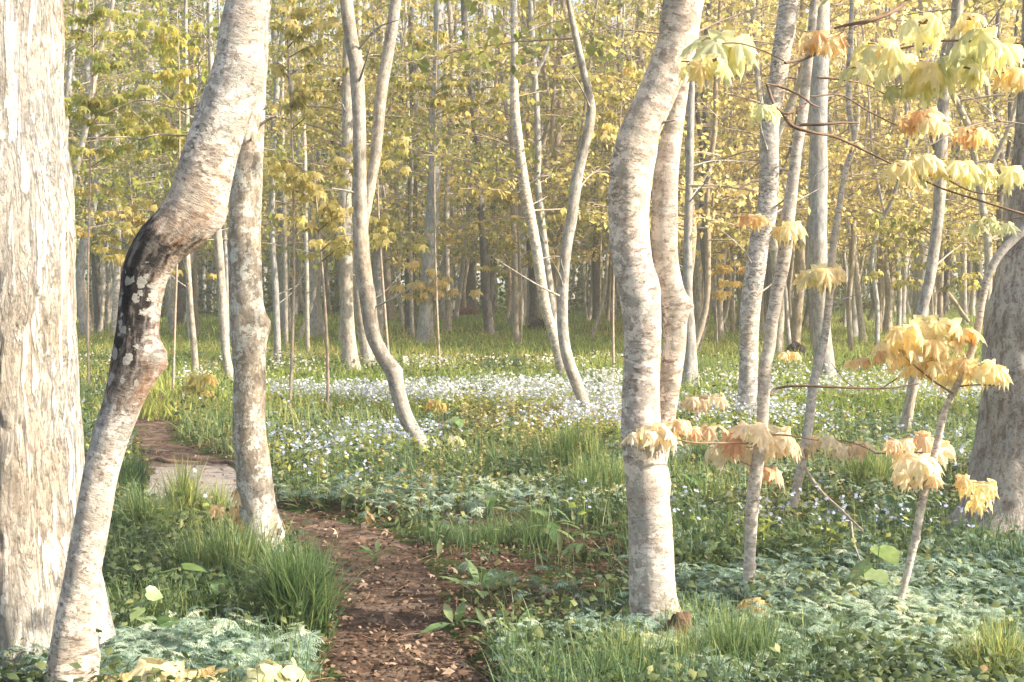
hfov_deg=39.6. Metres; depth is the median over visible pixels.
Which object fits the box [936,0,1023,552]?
blotched old tree
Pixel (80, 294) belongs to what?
forest tree
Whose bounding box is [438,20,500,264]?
forest tree
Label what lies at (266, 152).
forest tree
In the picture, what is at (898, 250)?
forest tree
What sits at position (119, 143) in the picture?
forest tree
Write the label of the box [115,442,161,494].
grass clump
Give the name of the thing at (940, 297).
forest tree
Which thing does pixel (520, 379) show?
meadow flowers
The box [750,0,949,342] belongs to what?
forest tree
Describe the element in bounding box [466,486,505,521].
leafy plant
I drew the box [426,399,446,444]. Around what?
maple seedling
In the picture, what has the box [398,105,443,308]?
forest tree
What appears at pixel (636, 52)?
pale tree
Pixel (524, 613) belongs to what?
leafy plant
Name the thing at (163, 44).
young maple
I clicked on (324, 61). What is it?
forest tree
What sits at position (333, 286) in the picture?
distant trees
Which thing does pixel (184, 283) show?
forest tree
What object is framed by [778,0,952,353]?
forest tree
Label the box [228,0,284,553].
lichened tree
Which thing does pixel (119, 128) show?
forest tree
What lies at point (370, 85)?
forest tree
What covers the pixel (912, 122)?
maple branch
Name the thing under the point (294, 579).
grass clump
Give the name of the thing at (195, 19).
forest tree
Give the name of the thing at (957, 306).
broken snag
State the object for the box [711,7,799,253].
forest tree
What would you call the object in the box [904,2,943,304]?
forest tree
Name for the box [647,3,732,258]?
forest tree
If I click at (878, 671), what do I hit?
woodland herbs
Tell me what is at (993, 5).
forest tree
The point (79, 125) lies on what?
forest tree
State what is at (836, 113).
forest tree
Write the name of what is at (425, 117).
forest tree
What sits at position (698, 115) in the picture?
forest tree
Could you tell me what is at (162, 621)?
leafy plant
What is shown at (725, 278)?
dark tree
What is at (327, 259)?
forest tree
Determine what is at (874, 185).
forest tree
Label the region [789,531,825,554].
leafy plant
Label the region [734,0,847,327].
forest tree
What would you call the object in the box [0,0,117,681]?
old tree
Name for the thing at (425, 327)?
forest tree
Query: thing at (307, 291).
thin tree
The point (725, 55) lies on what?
maple branch
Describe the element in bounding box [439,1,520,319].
forest tree
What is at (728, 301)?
forest tree
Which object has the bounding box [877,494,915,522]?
leafy plant
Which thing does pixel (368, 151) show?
forest tree
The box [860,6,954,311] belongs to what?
forest tree
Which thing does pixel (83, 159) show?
forest tree
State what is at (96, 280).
forest tree
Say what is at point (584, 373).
grass clump
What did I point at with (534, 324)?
earth mound
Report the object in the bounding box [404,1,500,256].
forest tree
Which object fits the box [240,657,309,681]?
maple seedling
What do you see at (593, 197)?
forest tree
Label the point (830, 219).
forest tree
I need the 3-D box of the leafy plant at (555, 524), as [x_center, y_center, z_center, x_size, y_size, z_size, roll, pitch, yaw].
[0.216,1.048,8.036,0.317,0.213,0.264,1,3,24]
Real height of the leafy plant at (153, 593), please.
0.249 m
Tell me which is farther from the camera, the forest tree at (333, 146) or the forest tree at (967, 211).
the forest tree at (333, 146)
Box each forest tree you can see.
[63,0,161,232]
[63,0,161,330]
[63,0,182,336]
[64,0,106,250]
[64,0,142,329]
[64,0,143,259]
[64,0,148,331]
[64,0,161,233]
[64,5,107,255]
[67,0,152,323]
[67,0,159,275]
[71,0,167,327]
[71,2,159,280]
[77,0,164,317]
[91,0,217,339]
[98,4,166,249]
[100,0,216,330]
[117,0,284,333]
[121,6,226,237]
[137,65,169,227]
[140,1,213,313]
[150,0,220,159]
[156,53,214,306]
[157,0,228,326]
[182,0,313,246]
[191,10,316,266]
[197,17,299,253]
[197,30,268,266]
[201,0,369,331]
[203,0,410,336]
[212,0,341,288]
[214,1,340,318]
[226,0,401,238]
[226,39,292,261]
[261,30,339,314]
[262,79,291,274]
[263,0,415,339]
[263,28,292,256]
[265,20,328,310]
[267,0,432,343]
[276,54,392,314]
[290,42,334,257]
[302,32,341,272]
[302,75,339,309]
[309,0,371,311]
[316,0,533,343]
[319,1,491,333]
[322,0,458,326]
[323,0,454,337]
[324,2,397,260]
[325,22,391,271]
[361,4,437,258]
[364,18,423,233]
[371,17,462,272]
[387,46,424,312]
[389,3,488,315]
[389,8,437,301]
[393,0,507,320]
[393,6,463,289]
[394,0,505,255]
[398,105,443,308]
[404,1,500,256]
[405,25,491,254]
[407,0,552,334]
[417,0,645,342]
[419,32,511,306]
[427,83,474,309]
[437,0,650,302]
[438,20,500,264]
[439,0,615,324]
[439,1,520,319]
[440,3,548,256]
[450,41,511,317]
[451,72,511,266]
[453,0,533,316]
[459,11,604,324]
[463,0,587,316]
[468,48,509,310]
[474,0,589,323]
[487,0,576,322]
[489,0,595,300]
[519,0,578,242]
[526,1,607,262]
[530,1,582,314]
[538,0,806,270]
[539,0,583,298]
[551,0,618,320]
[557,0,683,337]
[557,0,700,226]
[557,12,604,309]
[559,3,633,320]
[561,0,633,321]
[562,0,634,318]
[563,0,658,242]
[566,0,629,319]
[578,3,634,245]
[579,43,632,314]
[580,0,711,260]
[592,0,808,348]
[609,0,694,112]
[618,0,806,338]
[631,0,838,351]
[632,1,735,261]
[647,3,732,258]
[653,6,748,308]
[662,0,916,358]
[678,0,789,325]
[679,0,876,347]
[679,3,753,318]
[679,108,720,265]
[680,3,778,253]
[683,8,806,332]
[693,4,828,237]
[694,3,764,322]
[694,6,755,312]
[695,4,726,309]
[696,2,787,300]
[697,0,829,350]
[709,11,829,319]
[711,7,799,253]
[713,5,808,256]
[718,0,919,316]
[721,0,914,344]
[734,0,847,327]
[746,0,887,230]
[748,0,895,332]
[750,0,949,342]
[762,7,807,307]
[768,7,874,327]
[775,11,838,300]
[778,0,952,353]
[778,5,871,252]
[779,0,932,350]
[795,20,859,262]
[805,5,954,318]
[805,6,909,280]
[805,8,866,309]
[807,0,975,332]
[808,0,916,326]
[827,0,916,324]
[827,0,991,325]
[827,6,937,232]
[827,21,897,253]
[828,4,891,308]
[828,98,869,262]
[833,3,967,262]
[834,2,914,320]
[838,257,866,301]
[844,0,911,257]
[847,106,884,301]
[848,0,1021,323]
[852,2,1020,287]
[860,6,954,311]
[860,10,939,313]
[860,44,914,290]
[866,0,1001,314]
[867,0,1021,252]
[867,12,947,293]
[872,0,1013,338]
[877,0,1021,317]
[899,4,1003,315]
[899,46,991,314]
[903,53,957,312]
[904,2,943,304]
[913,13,1016,257]
[921,0,1021,255]
[923,0,1021,249]
[930,1,1020,248]
[930,11,995,315]
[936,5,1018,313]
[940,2,1021,246]
[942,14,1015,260]
[946,9,1015,260]
[947,105,974,305]
[955,9,1019,153]
[958,76,993,311]
[959,22,1012,224]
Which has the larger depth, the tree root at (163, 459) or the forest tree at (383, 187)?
the forest tree at (383, 187)
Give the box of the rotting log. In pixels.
[804,388,870,398]
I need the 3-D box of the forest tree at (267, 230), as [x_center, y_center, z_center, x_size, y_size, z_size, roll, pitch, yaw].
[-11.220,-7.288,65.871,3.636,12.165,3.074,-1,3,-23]
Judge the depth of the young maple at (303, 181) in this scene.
15.14 m
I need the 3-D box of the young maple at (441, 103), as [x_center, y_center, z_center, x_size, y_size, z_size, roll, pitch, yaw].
[-0.840,-2.391,23.345,2.358,5.837,1.617,0,3,0]
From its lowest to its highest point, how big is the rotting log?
0.184 m
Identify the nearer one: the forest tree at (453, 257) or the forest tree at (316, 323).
the forest tree at (316, 323)
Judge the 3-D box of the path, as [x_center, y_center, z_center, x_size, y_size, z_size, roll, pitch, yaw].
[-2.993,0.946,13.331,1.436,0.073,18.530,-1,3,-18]
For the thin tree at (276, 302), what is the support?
on the ground at (314, 513)
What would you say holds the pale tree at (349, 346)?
on the ground at (314, 513)
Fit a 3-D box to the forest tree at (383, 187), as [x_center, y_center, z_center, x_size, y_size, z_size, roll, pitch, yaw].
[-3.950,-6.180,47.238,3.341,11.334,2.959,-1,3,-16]
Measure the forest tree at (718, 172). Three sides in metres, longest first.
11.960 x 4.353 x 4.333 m
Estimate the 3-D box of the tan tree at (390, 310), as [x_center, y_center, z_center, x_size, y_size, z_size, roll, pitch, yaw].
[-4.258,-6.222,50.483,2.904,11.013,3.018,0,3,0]
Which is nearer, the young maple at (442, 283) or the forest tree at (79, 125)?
the young maple at (442, 283)
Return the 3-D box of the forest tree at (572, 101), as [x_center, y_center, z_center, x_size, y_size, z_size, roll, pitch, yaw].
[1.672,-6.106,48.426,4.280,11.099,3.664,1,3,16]
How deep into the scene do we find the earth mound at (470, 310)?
56.70 m
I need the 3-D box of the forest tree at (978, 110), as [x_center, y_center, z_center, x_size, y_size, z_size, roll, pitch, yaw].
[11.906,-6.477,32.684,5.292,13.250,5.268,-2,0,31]
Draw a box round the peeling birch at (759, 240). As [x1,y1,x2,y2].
[720,0,833,423]
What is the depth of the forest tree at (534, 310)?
43.30 m
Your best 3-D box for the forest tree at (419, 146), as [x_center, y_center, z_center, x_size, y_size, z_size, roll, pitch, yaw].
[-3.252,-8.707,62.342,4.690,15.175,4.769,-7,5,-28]
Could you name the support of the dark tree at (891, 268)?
on the ground at (314, 513)
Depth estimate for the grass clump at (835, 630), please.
5.67 m
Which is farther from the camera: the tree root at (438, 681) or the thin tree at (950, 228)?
the thin tree at (950, 228)
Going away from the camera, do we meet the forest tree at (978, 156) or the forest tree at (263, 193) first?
the forest tree at (263, 193)
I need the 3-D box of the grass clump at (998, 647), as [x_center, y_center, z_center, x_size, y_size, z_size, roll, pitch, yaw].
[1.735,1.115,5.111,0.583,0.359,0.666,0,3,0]
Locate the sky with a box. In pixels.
[63,0,1015,282]
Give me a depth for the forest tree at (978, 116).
38.95 m
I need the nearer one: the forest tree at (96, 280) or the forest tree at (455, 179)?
the forest tree at (96, 280)
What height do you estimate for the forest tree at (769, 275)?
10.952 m
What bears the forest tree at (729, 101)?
on the ground at (314, 513)
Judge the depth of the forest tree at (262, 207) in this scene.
54.48 m
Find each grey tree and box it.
[560,0,810,388]
[789,0,883,381]
[805,3,932,336]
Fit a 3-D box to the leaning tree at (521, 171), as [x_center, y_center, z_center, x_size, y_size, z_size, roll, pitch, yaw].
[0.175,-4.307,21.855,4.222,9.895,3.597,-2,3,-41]
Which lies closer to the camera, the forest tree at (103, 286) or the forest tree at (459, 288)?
the forest tree at (103, 286)
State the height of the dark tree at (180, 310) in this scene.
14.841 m
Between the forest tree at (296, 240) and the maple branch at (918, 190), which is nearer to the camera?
the maple branch at (918, 190)
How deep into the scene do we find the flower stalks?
13.84 m
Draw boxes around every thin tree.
[65,0,151,325]
[70,0,348,370]
[73,0,163,335]
[83,0,334,381]
[83,0,342,346]
[123,1,287,334]
[141,0,404,361]
[226,0,397,348]
[262,0,387,352]
[335,0,502,255]
[361,2,491,336]
[543,0,633,323]
[565,0,658,202]
[681,0,831,332]
[807,2,917,332]
[882,2,960,322]
[910,4,981,313]
[931,0,995,323]
[973,7,1015,147]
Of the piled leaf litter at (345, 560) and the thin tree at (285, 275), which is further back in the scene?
the thin tree at (285, 275)
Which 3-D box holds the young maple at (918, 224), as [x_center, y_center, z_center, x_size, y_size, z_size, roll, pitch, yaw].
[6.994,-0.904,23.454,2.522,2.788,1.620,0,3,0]
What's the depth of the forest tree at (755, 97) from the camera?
45.20 m
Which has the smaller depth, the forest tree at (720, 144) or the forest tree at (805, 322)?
the forest tree at (720, 144)
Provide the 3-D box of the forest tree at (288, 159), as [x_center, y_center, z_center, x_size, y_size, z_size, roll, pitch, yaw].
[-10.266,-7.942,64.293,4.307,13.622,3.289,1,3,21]
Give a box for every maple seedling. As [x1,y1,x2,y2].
[91,657,227,681]
[178,374,218,403]
[207,488,244,531]
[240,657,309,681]
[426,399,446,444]
[433,435,465,458]
[734,597,773,618]
[778,351,801,379]
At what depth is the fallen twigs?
6.96 m
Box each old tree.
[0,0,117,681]
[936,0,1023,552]
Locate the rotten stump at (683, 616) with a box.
[660,611,691,639]
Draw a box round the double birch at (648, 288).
[604,0,704,633]
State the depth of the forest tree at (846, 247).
57.96 m
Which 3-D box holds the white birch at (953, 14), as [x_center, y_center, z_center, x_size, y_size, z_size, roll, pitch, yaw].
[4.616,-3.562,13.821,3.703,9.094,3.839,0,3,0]
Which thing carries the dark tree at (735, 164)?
on the ground at (314, 513)
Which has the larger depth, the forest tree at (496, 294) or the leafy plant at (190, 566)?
the forest tree at (496, 294)
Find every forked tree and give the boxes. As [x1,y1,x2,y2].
[331,0,433,457]
[434,0,678,326]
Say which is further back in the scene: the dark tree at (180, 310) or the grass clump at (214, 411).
the dark tree at (180, 310)
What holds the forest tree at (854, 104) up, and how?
on the ground at (314, 513)
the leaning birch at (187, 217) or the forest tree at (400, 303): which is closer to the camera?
the leaning birch at (187, 217)
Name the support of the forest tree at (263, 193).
on the ground at (314, 513)
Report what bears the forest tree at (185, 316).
on the ground at (314, 513)
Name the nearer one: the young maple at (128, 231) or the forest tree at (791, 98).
the young maple at (128, 231)
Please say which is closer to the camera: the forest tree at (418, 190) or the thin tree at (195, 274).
the thin tree at (195, 274)
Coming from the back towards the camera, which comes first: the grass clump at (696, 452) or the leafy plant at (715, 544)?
the grass clump at (696, 452)
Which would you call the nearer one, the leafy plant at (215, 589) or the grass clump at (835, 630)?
the grass clump at (835, 630)
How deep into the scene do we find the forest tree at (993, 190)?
36.89 m
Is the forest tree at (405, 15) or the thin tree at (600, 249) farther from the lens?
the thin tree at (600, 249)
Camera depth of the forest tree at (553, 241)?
33.86 m
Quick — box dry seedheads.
[78,321,982,521]
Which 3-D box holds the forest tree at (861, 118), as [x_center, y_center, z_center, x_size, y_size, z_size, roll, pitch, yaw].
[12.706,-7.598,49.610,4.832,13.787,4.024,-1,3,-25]
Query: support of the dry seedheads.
on the ground at (314, 513)
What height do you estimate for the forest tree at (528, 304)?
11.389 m
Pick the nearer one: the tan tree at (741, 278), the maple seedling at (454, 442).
the maple seedling at (454, 442)
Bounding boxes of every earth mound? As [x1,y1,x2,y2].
[453,306,478,314]
[528,318,546,330]
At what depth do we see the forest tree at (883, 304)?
43.67 m
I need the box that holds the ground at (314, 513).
[76,283,1023,681]
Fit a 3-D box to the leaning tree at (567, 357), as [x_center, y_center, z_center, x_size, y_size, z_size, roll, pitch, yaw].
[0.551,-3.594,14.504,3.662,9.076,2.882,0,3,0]
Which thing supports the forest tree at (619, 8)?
on the ground at (314, 513)
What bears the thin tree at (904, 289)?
on the ground at (314, 513)
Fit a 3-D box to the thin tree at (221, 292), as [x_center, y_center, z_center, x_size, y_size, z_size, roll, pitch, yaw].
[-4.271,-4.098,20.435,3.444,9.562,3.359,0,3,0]
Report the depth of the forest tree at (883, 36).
43.49 m
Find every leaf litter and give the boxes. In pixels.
[4,411,1017,681]
[127,372,930,651]
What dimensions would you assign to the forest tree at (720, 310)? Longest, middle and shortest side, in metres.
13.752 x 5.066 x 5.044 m
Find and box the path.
[134,377,479,681]
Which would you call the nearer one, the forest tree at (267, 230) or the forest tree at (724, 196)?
the forest tree at (724, 196)
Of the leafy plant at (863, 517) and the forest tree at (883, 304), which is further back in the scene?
the forest tree at (883, 304)
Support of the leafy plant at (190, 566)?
on the ground at (314, 513)
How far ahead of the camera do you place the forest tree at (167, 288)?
40.44 m
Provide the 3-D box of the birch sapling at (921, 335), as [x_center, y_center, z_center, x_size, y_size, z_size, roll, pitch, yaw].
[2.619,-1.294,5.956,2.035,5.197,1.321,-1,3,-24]
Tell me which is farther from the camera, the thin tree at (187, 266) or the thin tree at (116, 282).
the thin tree at (116, 282)
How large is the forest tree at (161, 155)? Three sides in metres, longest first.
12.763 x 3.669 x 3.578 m
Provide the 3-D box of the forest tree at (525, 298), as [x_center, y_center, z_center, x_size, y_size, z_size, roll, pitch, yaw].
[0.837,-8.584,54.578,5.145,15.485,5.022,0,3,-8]
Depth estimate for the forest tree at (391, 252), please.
63.02 m
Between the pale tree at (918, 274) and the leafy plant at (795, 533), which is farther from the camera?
the pale tree at (918, 274)
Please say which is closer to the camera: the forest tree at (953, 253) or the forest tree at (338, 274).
the forest tree at (953, 253)
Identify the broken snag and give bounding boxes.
[949,291,969,322]
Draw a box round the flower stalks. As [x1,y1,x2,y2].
[79,353,991,555]
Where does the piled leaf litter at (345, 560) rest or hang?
on the ground at (314, 513)
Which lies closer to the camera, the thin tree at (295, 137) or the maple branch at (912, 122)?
the maple branch at (912, 122)
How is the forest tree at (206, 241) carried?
on the ground at (314, 513)
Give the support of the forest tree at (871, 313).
on the ground at (314, 513)
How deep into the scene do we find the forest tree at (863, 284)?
69.47 m
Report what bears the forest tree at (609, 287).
on the ground at (314, 513)
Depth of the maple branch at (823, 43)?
3.58 m
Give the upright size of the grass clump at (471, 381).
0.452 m
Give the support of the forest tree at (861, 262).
on the ground at (314, 513)
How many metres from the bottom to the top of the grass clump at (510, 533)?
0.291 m
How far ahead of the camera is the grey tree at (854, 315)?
35.41 m
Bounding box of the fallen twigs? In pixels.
[150,471,594,681]
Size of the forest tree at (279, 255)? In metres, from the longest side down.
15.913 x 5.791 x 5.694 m
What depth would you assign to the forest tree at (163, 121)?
58.80 m
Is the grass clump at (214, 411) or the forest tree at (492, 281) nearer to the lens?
the grass clump at (214, 411)
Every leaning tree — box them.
[65,0,184,235]
[392,0,693,418]
[401,0,650,378]
[599,0,794,279]
[648,0,745,331]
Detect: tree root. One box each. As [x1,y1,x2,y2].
[146,456,234,463]
[423,675,487,681]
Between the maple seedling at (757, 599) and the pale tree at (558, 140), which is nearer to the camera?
the maple seedling at (757, 599)
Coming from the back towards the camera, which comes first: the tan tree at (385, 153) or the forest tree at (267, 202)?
the forest tree at (267, 202)
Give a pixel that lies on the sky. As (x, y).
(214, 5)
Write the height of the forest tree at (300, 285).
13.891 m
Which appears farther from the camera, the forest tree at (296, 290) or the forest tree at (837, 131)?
the forest tree at (296, 290)
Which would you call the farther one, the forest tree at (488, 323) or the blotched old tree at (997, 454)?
the forest tree at (488, 323)
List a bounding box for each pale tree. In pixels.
[78,0,182,253]
[263,0,488,370]
[265,0,487,365]
[394,0,507,330]
[519,0,614,236]
[576,0,694,228]
[633,3,787,331]
[842,0,996,318]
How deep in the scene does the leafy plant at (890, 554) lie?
6.54 m
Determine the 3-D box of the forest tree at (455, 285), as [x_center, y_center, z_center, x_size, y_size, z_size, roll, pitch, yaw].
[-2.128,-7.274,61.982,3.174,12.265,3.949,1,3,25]
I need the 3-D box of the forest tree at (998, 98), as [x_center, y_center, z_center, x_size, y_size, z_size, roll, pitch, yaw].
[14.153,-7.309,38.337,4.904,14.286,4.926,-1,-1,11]
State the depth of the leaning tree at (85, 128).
30.47 m
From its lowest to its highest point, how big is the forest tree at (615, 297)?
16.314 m
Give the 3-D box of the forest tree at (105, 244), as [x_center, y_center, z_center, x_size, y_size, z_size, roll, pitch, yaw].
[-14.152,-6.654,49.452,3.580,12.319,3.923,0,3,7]
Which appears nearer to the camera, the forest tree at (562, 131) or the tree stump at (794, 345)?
the tree stump at (794, 345)
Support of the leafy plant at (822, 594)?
on the ground at (314, 513)
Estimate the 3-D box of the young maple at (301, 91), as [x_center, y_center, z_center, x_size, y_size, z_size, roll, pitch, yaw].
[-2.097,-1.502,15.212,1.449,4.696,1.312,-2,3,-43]
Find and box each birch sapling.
[619,0,918,599]
[788,0,879,560]
[843,225,1023,622]
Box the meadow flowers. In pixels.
[78,347,992,528]
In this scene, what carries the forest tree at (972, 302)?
on the ground at (314, 513)
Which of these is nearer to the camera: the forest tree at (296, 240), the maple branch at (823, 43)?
the maple branch at (823, 43)
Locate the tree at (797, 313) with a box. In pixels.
[720,0,881,343]
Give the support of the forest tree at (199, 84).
on the ground at (314, 513)
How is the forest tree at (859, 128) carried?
on the ground at (314, 513)
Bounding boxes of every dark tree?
[126,0,214,324]
[414,1,610,345]
[419,0,503,309]
[709,4,762,318]
[713,0,775,319]
[831,1,965,330]
[937,14,1000,325]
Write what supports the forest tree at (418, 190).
on the ground at (314, 513)
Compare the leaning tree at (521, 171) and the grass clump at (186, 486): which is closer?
the grass clump at (186, 486)
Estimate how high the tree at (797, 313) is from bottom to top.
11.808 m
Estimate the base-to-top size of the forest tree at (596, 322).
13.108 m
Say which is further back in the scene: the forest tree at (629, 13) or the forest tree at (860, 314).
the forest tree at (629, 13)
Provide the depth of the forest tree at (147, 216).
57.51 m
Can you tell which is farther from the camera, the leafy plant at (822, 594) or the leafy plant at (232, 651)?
the leafy plant at (822, 594)
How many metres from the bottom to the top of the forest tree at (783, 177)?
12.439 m
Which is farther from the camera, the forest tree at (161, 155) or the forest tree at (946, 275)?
the forest tree at (161, 155)
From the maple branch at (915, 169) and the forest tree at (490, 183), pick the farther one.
the forest tree at (490, 183)
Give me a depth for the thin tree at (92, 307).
42.21 m
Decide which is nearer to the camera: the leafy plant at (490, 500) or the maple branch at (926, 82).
the maple branch at (926, 82)
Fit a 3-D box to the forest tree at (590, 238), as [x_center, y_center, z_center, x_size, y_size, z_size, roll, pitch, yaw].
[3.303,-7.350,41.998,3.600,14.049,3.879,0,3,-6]
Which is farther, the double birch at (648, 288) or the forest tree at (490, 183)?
the forest tree at (490, 183)
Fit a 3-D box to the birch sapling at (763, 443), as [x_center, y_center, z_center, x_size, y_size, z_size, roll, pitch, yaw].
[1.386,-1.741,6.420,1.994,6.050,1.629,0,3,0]
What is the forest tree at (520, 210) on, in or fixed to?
on the ground at (314, 513)
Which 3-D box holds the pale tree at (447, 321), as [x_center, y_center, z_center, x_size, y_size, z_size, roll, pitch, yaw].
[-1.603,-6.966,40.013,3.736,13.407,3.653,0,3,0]
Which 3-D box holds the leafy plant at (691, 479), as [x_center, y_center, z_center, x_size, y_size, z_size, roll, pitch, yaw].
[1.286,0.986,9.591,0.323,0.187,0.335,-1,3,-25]
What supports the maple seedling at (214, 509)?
on the ground at (314, 513)
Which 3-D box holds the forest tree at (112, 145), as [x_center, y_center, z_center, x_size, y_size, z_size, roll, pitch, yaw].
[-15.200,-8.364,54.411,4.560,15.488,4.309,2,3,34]
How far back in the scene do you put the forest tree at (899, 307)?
36.23 m
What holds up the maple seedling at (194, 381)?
on the ground at (314, 513)
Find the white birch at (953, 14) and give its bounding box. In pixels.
[795,0,1018,434]
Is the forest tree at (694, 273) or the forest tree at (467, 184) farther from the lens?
the forest tree at (467, 184)
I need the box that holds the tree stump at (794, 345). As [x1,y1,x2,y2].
[785,341,805,356]
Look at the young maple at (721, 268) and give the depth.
30.45 m
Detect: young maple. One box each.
[64,0,168,386]
[73,169,216,281]
[113,7,210,390]
[262,135,430,414]
[269,0,385,413]
[333,128,411,393]
[389,14,531,367]
[389,252,482,325]
[470,180,574,345]
[552,54,660,371]
[695,161,755,347]
[862,213,995,314]
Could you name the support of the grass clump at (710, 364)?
on the ground at (314, 513)
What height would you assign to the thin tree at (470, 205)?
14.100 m
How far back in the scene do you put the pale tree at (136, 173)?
43.38 m
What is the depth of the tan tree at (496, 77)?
54.07 m
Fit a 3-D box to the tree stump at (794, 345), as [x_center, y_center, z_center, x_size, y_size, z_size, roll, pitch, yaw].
[5.492,0.162,27.540,0.399,0.327,0.336,-1,3,-22]
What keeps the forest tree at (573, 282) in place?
on the ground at (314, 513)
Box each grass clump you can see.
[114,480,180,533]
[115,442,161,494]
[139,452,235,524]
[150,497,309,587]
[176,401,229,430]
[218,524,381,640]
[413,505,518,548]
[454,368,500,401]
[471,351,524,370]
[474,497,564,549]
[497,360,617,388]
[537,406,619,473]
[548,442,625,503]
[570,611,732,680]
[678,594,802,680]
[683,427,750,471]
[697,352,738,374]
[785,612,882,652]
[832,436,914,494]
[863,631,936,675]
[930,608,1023,680]
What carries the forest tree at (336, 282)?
on the ground at (314, 513)
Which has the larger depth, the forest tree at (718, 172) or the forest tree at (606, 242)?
the forest tree at (606, 242)
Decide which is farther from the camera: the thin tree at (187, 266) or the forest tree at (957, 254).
the forest tree at (957, 254)
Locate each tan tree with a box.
[330,0,407,277]
[367,17,424,319]
[458,6,530,265]
[693,3,785,329]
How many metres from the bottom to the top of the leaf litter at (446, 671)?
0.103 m
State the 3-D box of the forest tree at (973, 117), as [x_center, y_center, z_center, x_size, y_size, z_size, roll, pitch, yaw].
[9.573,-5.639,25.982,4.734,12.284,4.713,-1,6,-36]
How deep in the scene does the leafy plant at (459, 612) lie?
6.12 m
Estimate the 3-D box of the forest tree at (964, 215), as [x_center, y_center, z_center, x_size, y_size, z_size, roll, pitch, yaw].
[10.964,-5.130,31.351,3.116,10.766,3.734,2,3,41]
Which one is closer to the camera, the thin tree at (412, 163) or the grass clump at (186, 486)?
the grass clump at (186, 486)
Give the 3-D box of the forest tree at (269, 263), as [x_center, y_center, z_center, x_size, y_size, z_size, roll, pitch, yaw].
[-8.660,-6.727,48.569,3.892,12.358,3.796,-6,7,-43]
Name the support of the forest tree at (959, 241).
on the ground at (314, 513)
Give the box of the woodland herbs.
[0,349,1023,681]
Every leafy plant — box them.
[128,585,163,630]
[149,563,206,612]
[156,615,184,645]
[198,578,235,617]
[226,648,245,666]
[355,541,392,564]
[418,601,479,636]
[439,558,517,598]
[449,409,467,434]
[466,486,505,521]
[481,607,553,654]
[528,508,573,542]
[560,522,610,556]
[681,470,725,492]
[704,537,736,559]
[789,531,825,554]
[806,592,845,621]
[847,544,899,593]
[851,508,874,532]
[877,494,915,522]
[927,577,984,598]
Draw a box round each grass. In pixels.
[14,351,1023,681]
[76,307,983,420]
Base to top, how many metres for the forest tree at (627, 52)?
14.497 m
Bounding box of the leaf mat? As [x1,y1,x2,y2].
[0,407,1023,681]
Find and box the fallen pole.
[834,302,872,323]
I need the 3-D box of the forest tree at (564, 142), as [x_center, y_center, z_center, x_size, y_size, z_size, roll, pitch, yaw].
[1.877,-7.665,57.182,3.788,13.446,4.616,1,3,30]
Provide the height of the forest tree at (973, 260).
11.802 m
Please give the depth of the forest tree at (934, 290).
37.62 m
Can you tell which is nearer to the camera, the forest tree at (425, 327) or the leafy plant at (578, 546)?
the leafy plant at (578, 546)
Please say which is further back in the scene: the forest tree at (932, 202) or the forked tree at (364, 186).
the forest tree at (932, 202)
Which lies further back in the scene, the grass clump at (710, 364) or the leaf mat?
the grass clump at (710, 364)
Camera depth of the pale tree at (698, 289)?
34.43 m
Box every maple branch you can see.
[676,29,783,91]
[746,52,952,164]
[794,0,909,63]
[836,11,1023,116]
[848,88,1023,194]
[878,127,1023,214]
[960,216,1023,239]
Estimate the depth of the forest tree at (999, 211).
27.71 m
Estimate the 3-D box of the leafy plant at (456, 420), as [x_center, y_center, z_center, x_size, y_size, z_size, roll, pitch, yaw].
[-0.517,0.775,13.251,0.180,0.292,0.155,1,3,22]
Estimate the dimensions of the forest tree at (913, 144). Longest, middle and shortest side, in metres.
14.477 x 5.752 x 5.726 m
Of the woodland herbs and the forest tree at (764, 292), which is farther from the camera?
the forest tree at (764, 292)
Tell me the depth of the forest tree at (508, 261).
52.66 m
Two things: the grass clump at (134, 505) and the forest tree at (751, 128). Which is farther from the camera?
the forest tree at (751, 128)
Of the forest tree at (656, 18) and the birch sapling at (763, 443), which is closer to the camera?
the birch sapling at (763, 443)
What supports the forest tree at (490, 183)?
on the ground at (314, 513)
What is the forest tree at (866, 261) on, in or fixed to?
on the ground at (314, 513)
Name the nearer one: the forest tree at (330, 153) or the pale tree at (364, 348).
the pale tree at (364, 348)
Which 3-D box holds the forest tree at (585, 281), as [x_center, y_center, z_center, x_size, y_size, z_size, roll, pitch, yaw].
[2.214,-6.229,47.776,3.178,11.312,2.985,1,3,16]
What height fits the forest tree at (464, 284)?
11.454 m
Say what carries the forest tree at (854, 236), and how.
on the ground at (314, 513)
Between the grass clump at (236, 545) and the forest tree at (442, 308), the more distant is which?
the forest tree at (442, 308)
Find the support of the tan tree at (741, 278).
on the ground at (314, 513)
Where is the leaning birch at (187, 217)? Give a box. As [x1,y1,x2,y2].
[44,0,269,681]
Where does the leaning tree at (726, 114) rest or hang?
on the ground at (314, 513)
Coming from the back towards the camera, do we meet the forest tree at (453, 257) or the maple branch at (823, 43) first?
the forest tree at (453, 257)

